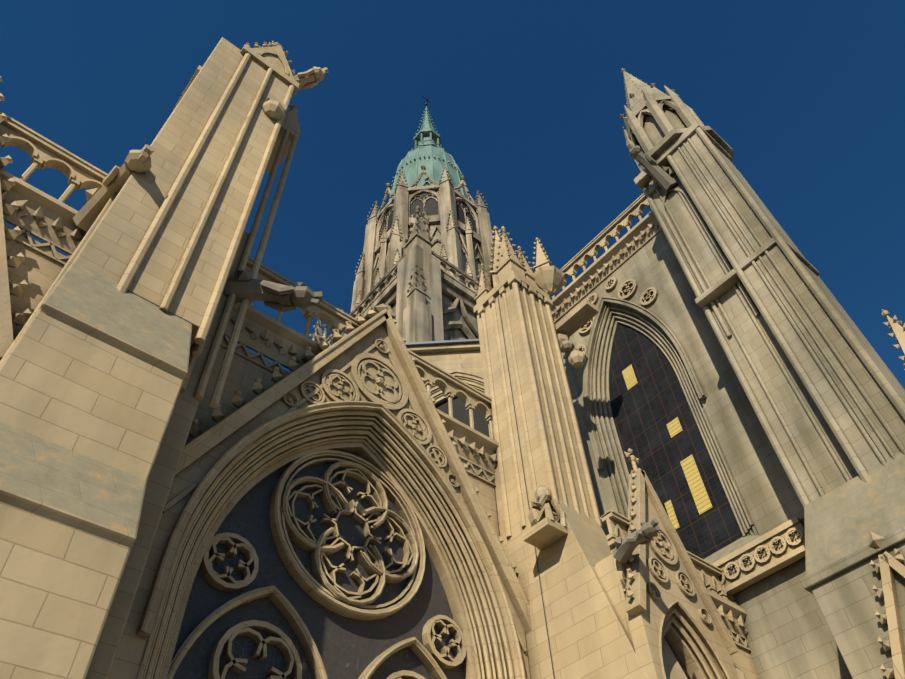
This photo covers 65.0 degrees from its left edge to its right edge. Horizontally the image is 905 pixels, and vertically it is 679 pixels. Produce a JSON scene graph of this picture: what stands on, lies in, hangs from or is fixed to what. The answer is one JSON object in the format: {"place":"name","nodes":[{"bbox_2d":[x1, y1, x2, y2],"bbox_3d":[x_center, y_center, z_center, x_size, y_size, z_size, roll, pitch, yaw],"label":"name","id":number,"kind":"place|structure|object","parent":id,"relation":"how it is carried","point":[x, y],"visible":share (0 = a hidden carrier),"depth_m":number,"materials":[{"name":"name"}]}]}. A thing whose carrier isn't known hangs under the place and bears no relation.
{"place":"outdoors","nodes":[
{"label":"outdoors","id":0,"kind":"place"},
{"bbox_2d":[309,165,494,342],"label":"central tower","id":1,"kind":"structure","parent":0,"point":[422,297],"depth_m":50.99,"materials":[{"name":"stone"}]},
{"bbox_2d":[325,250,479,346],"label":"balustrade","id":2,"kind":"object","parent":1,"relation":"on","point":[457,272],"visible":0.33,"depth_m":46.11,"materials":[{"name":"stone"}]},
{"bbox_2d":[379,194,474,231],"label":"arch tracery","id":3,"kind":"object","parent":1,"relation":"attached to","point":[424,201],"visible":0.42,"depth_m":59.11,"materials":[{"name":"beige stone"}]},
{"bbox_2d":[379,193,475,240],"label":"tower openings","id":4,"kind":"object","parent":1,"relation":"on","point":[431,205],"visible":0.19,"depth_m":58.33,"materials":[{"name":"grey stone"}]},
{"bbox_2d":[389,106,468,200],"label":"dome","id":5,"kind":"structure","parent":1,"relation":"on","point":[431,155],"depth_m":67.45,"materials":[{"name":"teal metal"}]},
{"bbox_2d":[0,0,904,388],"label":"sky","id":6,"kind":"structure","parent":0,"point":[527,98],"materials":[{"name":"blue"}]},
{"bbox_3d":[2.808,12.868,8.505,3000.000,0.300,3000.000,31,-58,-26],"label":"ground","id":7,"kind":"structure","parent":0,"visible":0},
{"bbox_2d":[0,76,107,360],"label":"balustrade","id":8,"kind":"object","parent":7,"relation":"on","point":[27,210],"visible":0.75,"depth_m":13.38,"materials":[{"name":"stone"}]},
{"bbox_2d":[0,37,248,678],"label":"pier","id":9,"kind":"structure","parent":7,"relation":"on","point":[98,408],"depth_m":8.19,"materials":[{"name":"stone"}]},
{"bbox_2d":[73,66,328,231],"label":"pale gargoyles","id":10,"kind":"object","parent":9,"relation":"attached to","point":[97,200],"visible":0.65,"depth_m":13.34,"materials":[{"name":"stone"}]},
{"bbox_2d":[117,41,300,407],"bbox_3d":[-5.401,-4.435,16.940,3.010,15.470,2.266,31,-58,-26],"label":"pier shaft","id":11,"kind":"object","parent":9,"relation":"attached to","point":[181,263],"visible":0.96,"depth_m":13.57,"materials":[{"name":"beige stone"}]},
{"bbox_2d":[5,225,498,678],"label":"nave wall","id":12,"kind":"structure","parent":7,"relation":"on","point":[38,273],"depth_m":13.98,"materials":[{"name":"beige stone"}]},
{"bbox_2d":[220,257,498,486],"bbox_3d":[-1.980,0.815,17.159,8.160,2.900,0.450,31,-58,-26],"label":"balustrade","id":13,"kind":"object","parent":12,"relation":"on","point":[276,341],"depth_m":17.41,"materials":[{"name":"beige stone"}]},
{"bbox_2d":[160,443,476,678],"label":"window tracery","id":14,"kind":"object","parent":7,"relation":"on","point":[376,478],"visible":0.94,"depth_m":13.27,"materials":[{"name":"beige stone"}]},
{"bbox_2d":[108,304,531,678],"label":"gabled arch","id":15,"kind":"structure","parent":7,"relation":"on","point":[365,379],"depth_m":14.60,"materials":[{"name":"beige stone"}]},
{"bbox_2d":[173,452,464,678],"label":"window glass","id":16,"kind":"object","parent":15,"relation":"in","point":[349,648],"visible":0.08,"depth_m":12.62,"materials":[{"name":"glass"}]},
{"bbox_2d":[406,343,484,405],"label":"wall","id":17,"kind":"structure","parent":7,"relation":"on","point":[462,362],"depth_m":32.87,"materials":[{"name":"stone"}]},
{"bbox_2d":[405,339,479,346],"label":"lead roof","id":18,"kind":"structure","parent":17,"relation":"on","point":[443,342],"depth_m":33.37,"materials":[{"name":"grey metal"}]},
{"bbox_2d":[435,397,499,535],"bbox_3d":[0.427,6.059,27.744,4.200,10.900,0.050,-3,-50,0],"label":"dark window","id":19,"kind":"structure","parent":17,"relation":"attached to","point":[460,413],"depth_m":30.94,"materials":[{"name":"black"}]},
{"bbox_2d":[473,226,687,678],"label":"corner pier","id":20,"kind":"structure","parent":7,"relation":"on","point":[589,637],"depth_m":16.96,"materials":[{"name":"beige stone"}]},
{"bbox_2d":[522,485,567,549],"bbox_3d":[1.994,3.785,15.541,0.710,1.298,0.784,31,-58,-26],"label":"statue","id":21,"kind":"object","parent":20,"relation":"attached to","point":[545,530],"visible":0.96,"depth_m":15.13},
{"bbox_2d":[262,94,904,678],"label":"corbels and canopy","id":22,"kind":"object","parent":7,"relation":"on","point":[548,276],"visible":0.94,"depth_m":22.09,"materials":[{"name":"stone"}]},
{"bbox_2d":[593,448,758,678],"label":"portal","id":23,"kind":"object","parent":7,"relation":"on","point":[667,585],"visible":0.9,"depth_m":13.83,"materials":[{"name":"beige stone"}]},
{"bbox_2d":[664,637,690,678],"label":"annex door","id":24,"kind":"structure","parent":23,"relation":"in","point":[681,664],"depth_m":13.48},
{"bbox_2d":[554,168,904,678],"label":"transept wall","id":25,"kind":"structure","parent":7,"relation":"on","point":[789,635],"depth_m":18.93,"materials":[{"name":"beige stone"}]},
{"bbox_2d":[622,364,711,529],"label":"lit window panes","id":26,"kind":"object","parent":25,"relation":"attached to","point":[696,485],"visible":0.85,"depth_m":18.73,"materials":[{"name":"yellow glass"}]},
{"bbox_2d":[609,323,742,558],"bbox_3d":[5.881,2.427,20.805,0.040,9.300,2.500,31,-58,-26],"label":"window","id":27,"kind":"structure","parent":25,"relation":"in","point":[650,405],"depth_m":20.24,"materials":[{"name":"glass"}]},
{"bbox_2d":[550,193,804,595],"bbox_3d":[5.557,1.139,21.485,0.400,14.580,6.760,31,-58,-26],"label":"transept carving","id":28,"kind":"object","parent":25,"relation":"attached to","point":[776,549],"visible":0.65,"depth_m":24.74},
{"bbox_2d":[634,121,904,678],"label":"buttress","id":29,"kind":"structure","parent":7,"relation":"on","point":[847,481],"depth_m":15.10,"materials":[{"name":"beige stone"}]},
{"bbox_2d":[224,144,677,563],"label":"gargoyles","id":30,"kind":"object","parent":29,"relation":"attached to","point":[244,285],"visible":1,"depth_m":13.58,"materials":[{"name":"stone"}]},
{"bbox_2d":[620,68,733,192],"bbox_3d":[7.753,-8.862,27.828,2.900,10.000,2.900,31,-58,-26],"label":"pinnacle","id":31,"kind":"object","parent":29,"relation":"on","point":[657,122],"visible":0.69,"depth_m":25.62,"materials":[{"name":"beige stone"}]},
{"bbox_2d":[497,146,886,678],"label":"lightning cables","id":32,"kind":"object","parent":29,"relation":"attached to","point":[518,434],"visible":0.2,"depth_m":16.24,"materials":[{"name":"grey metal"}]},
{"bbox_2d":[869,532,904,678],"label":"pinnacle","id":33,"kind":"object","parent":29,"relation":"attached to","point":[887,564],"visible":1,"depth_m":11.06,"materials":[{"name":"beige stone"}]}
]}

